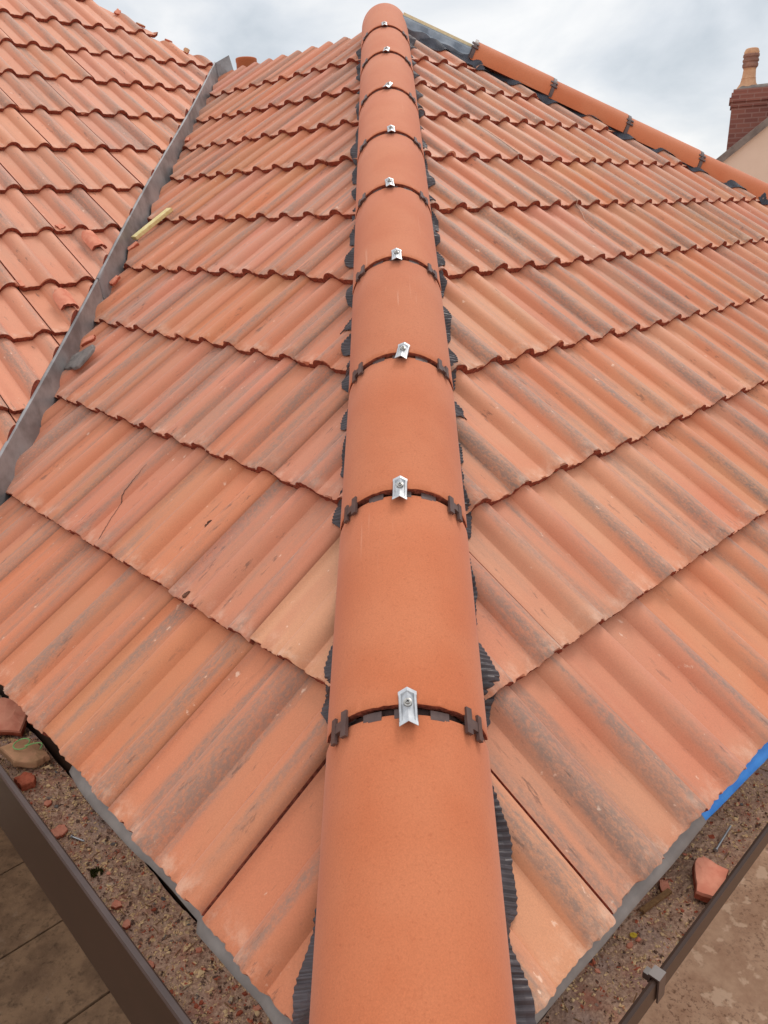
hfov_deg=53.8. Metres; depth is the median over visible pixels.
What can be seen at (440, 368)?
joint union
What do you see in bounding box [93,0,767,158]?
sky
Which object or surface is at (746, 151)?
house
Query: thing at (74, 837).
nail
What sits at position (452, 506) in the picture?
joint union
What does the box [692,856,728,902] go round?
tile shard
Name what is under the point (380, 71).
hip tile
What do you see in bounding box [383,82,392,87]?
ridge tile clip
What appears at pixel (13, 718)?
tile shard
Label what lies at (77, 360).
slate scrap
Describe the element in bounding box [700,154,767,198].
hip tile
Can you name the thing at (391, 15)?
hip tile
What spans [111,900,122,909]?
tile shard
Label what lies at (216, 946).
eaves felt
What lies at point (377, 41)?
hip tile
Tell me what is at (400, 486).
ridge tile clip
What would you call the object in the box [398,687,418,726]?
ridge tile clip
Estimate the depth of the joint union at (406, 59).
3.34 m
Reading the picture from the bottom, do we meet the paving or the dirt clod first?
the paving
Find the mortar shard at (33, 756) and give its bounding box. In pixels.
[0,739,49,767]
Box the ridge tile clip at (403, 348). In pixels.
[395,342,409,358]
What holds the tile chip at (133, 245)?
on the roof slope at (200, 388)
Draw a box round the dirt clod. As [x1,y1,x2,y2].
[182,591,190,598]
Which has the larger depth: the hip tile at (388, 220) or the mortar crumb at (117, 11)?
the mortar crumb at (117, 11)
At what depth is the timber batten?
3.98 m
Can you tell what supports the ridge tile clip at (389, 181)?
attached to the hip tile at (388, 220)
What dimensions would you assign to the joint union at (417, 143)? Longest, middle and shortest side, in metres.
0.234 x 0.108 x 0.047 m
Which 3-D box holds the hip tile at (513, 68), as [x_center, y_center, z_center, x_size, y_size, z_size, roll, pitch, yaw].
[0.679,-2.367,4.059,0.453,0.118,0.242,22,20,-7]
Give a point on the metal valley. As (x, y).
(23, 435)
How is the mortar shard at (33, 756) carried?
on the silt at (200, 982)
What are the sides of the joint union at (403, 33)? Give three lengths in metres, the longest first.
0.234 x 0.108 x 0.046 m
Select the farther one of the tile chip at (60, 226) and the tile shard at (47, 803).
the tile chip at (60, 226)
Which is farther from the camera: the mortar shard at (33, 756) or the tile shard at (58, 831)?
the mortar shard at (33, 756)
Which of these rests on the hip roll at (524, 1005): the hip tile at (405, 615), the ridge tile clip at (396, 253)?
the hip tile at (405, 615)
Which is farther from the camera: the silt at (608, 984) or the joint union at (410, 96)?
the joint union at (410, 96)
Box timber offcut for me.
[131,208,172,239]
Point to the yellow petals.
(633, 935)
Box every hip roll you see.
[291,34,536,1023]
[419,38,767,204]
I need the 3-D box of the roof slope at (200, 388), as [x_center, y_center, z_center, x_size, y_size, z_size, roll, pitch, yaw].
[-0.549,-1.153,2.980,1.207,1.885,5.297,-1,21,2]
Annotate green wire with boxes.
[13,738,42,749]
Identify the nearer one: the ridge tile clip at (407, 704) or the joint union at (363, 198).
the ridge tile clip at (407, 704)
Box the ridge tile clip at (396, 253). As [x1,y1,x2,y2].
[391,248,401,259]
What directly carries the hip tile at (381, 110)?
on the hip roll at (524, 1005)
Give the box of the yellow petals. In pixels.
[630,932,636,937]
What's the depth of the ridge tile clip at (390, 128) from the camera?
2.62 m
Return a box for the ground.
[638,844,767,1023]
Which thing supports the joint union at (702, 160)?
attached to the hip roll at (434, 44)
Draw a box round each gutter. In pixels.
[0,685,196,1023]
[537,823,767,1023]
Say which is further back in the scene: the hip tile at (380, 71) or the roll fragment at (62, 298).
the hip tile at (380, 71)
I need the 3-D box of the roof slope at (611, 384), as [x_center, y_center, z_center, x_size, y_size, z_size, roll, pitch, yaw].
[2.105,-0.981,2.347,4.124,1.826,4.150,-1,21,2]
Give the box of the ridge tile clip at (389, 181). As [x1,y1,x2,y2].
[385,177,394,186]
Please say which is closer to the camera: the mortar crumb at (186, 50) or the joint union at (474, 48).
the joint union at (474, 48)
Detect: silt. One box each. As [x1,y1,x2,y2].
[0,695,271,1023]
[538,759,767,1023]
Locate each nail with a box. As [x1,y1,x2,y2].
[70,834,84,841]
[713,825,731,851]
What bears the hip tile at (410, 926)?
on the hip roll at (524, 1005)
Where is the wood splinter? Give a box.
[639,888,671,913]
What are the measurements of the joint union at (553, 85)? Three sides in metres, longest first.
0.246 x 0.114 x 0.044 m
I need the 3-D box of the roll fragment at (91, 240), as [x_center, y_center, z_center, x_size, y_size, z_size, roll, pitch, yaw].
[-1.200,-1.125,3.125,0.070,0.026,0.113,-24,62,-41]
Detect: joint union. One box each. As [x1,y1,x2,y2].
[330,706,484,746]
[343,491,463,525]
[352,355,448,383]
[356,258,437,282]
[358,186,427,207]
[359,132,420,151]
[361,88,415,105]
[362,52,410,67]
[363,26,407,40]
[468,39,479,58]
[548,78,557,97]
[623,115,633,133]
[697,151,705,167]
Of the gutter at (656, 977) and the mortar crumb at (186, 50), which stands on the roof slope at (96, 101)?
the mortar crumb at (186, 50)
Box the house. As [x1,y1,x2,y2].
[716,47,767,183]
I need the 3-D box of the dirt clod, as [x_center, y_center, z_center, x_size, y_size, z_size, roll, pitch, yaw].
[-0.408,0.171,1.558,0.014,0.007,0.023,18,61,42]
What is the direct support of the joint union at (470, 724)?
attached to the hip roll at (524, 1005)
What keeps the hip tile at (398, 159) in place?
on the hip roll at (524, 1005)
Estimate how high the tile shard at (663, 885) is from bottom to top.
0.008 m
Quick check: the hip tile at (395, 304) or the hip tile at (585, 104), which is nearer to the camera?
the hip tile at (395, 304)
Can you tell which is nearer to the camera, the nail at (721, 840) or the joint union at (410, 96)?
the nail at (721, 840)
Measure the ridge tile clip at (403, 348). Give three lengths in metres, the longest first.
0.059 x 0.026 x 0.012 m
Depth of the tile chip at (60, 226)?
3.14 m
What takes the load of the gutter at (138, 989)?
attached to the house wall
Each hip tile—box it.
[309,715,515,1023]
[327,495,487,742]
[340,357,466,530]
[349,260,452,392]
[353,187,440,292]
[355,133,431,219]
[357,89,424,163]
[359,53,418,114]
[360,27,413,77]
[361,3,409,49]
[470,42,553,95]
[549,81,628,131]
[627,118,700,167]
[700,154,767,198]
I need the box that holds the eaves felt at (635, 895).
[535,814,706,1022]
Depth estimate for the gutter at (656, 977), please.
1.09 m
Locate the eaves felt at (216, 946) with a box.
[69,765,291,1023]
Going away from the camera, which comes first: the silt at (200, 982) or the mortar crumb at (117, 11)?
the silt at (200, 982)
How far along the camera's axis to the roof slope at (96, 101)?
3.66 m
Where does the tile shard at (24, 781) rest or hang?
on the silt at (200, 982)
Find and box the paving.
[0,827,130,1023]
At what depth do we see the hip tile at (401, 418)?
1.50 m
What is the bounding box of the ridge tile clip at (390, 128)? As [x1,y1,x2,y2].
[387,125,394,131]
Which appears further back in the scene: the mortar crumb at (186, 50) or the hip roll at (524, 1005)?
the mortar crumb at (186, 50)
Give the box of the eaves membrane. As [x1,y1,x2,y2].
[702,742,767,819]
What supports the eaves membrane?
attached to the roof slope at (611, 384)
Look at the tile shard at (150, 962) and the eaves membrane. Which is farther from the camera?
the eaves membrane
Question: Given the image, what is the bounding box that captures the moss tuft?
[90,866,103,877]
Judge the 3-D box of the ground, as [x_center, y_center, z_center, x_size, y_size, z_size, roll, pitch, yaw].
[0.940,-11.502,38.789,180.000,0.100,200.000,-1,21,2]
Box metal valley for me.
[0,55,232,505]
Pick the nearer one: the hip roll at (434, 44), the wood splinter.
the wood splinter
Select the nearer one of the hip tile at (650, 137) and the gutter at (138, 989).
the gutter at (138, 989)
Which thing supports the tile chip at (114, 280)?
on the roof slope at (200, 388)
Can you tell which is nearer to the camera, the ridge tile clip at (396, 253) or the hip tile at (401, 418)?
the hip tile at (401, 418)
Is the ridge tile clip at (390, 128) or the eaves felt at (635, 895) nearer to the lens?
the eaves felt at (635, 895)
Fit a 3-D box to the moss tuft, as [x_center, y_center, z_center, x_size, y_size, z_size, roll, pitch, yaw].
[-0.495,0.617,1.303,0.024,0.010,0.023,-14,24,-28]
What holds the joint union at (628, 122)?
attached to the hip tile at (650, 137)
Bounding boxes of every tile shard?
[0,697,27,736]
[14,772,35,791]
[44,800,51,807]
[51,824,67,838]
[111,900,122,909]
[122,919,130,929]
[148,960,154,968]
[659,880,670,892]
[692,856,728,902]
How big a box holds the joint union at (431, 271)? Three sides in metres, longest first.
0.234 x 0.108 x 0.046 m
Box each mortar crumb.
[114,8,120,14]
[183,47,189,53]
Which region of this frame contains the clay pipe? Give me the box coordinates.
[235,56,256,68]
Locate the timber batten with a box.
[403,12,472,46]
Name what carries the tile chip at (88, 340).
on the roof slope at (200, 388)
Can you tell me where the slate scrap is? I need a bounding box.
[64,344,94,369]
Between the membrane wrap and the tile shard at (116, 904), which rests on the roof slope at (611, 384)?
the membrane wrap
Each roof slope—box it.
[0,0,212,449]
[0,32,392,1020]
[411,40,767,1013]
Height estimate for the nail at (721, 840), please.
0.010 m
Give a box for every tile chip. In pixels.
[15,280,24,286]
[55,223,65,229]
[81,334,95,346]
[109,275,120,285]
[127,241,138,250]
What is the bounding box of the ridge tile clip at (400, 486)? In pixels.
[392,476,406,499]
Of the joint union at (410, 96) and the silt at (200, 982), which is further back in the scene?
the joint union at (410, 96)
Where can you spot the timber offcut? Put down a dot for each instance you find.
(152, 223)
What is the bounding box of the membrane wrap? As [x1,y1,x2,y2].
[403,15,471,54]
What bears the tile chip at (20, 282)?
on the roof slope at (96, 101)
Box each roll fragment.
[53,288,78,309]
[81,230,106,249]
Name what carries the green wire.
on the mortar shard at (33, 756)
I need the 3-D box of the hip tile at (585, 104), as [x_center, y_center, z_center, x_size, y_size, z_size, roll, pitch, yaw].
[1.098,-2.197,4.116,0.443,0.118,0.242,22,20,-7]
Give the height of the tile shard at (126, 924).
0.006 m
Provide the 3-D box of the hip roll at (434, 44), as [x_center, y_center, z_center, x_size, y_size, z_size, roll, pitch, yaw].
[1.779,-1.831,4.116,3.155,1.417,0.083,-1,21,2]

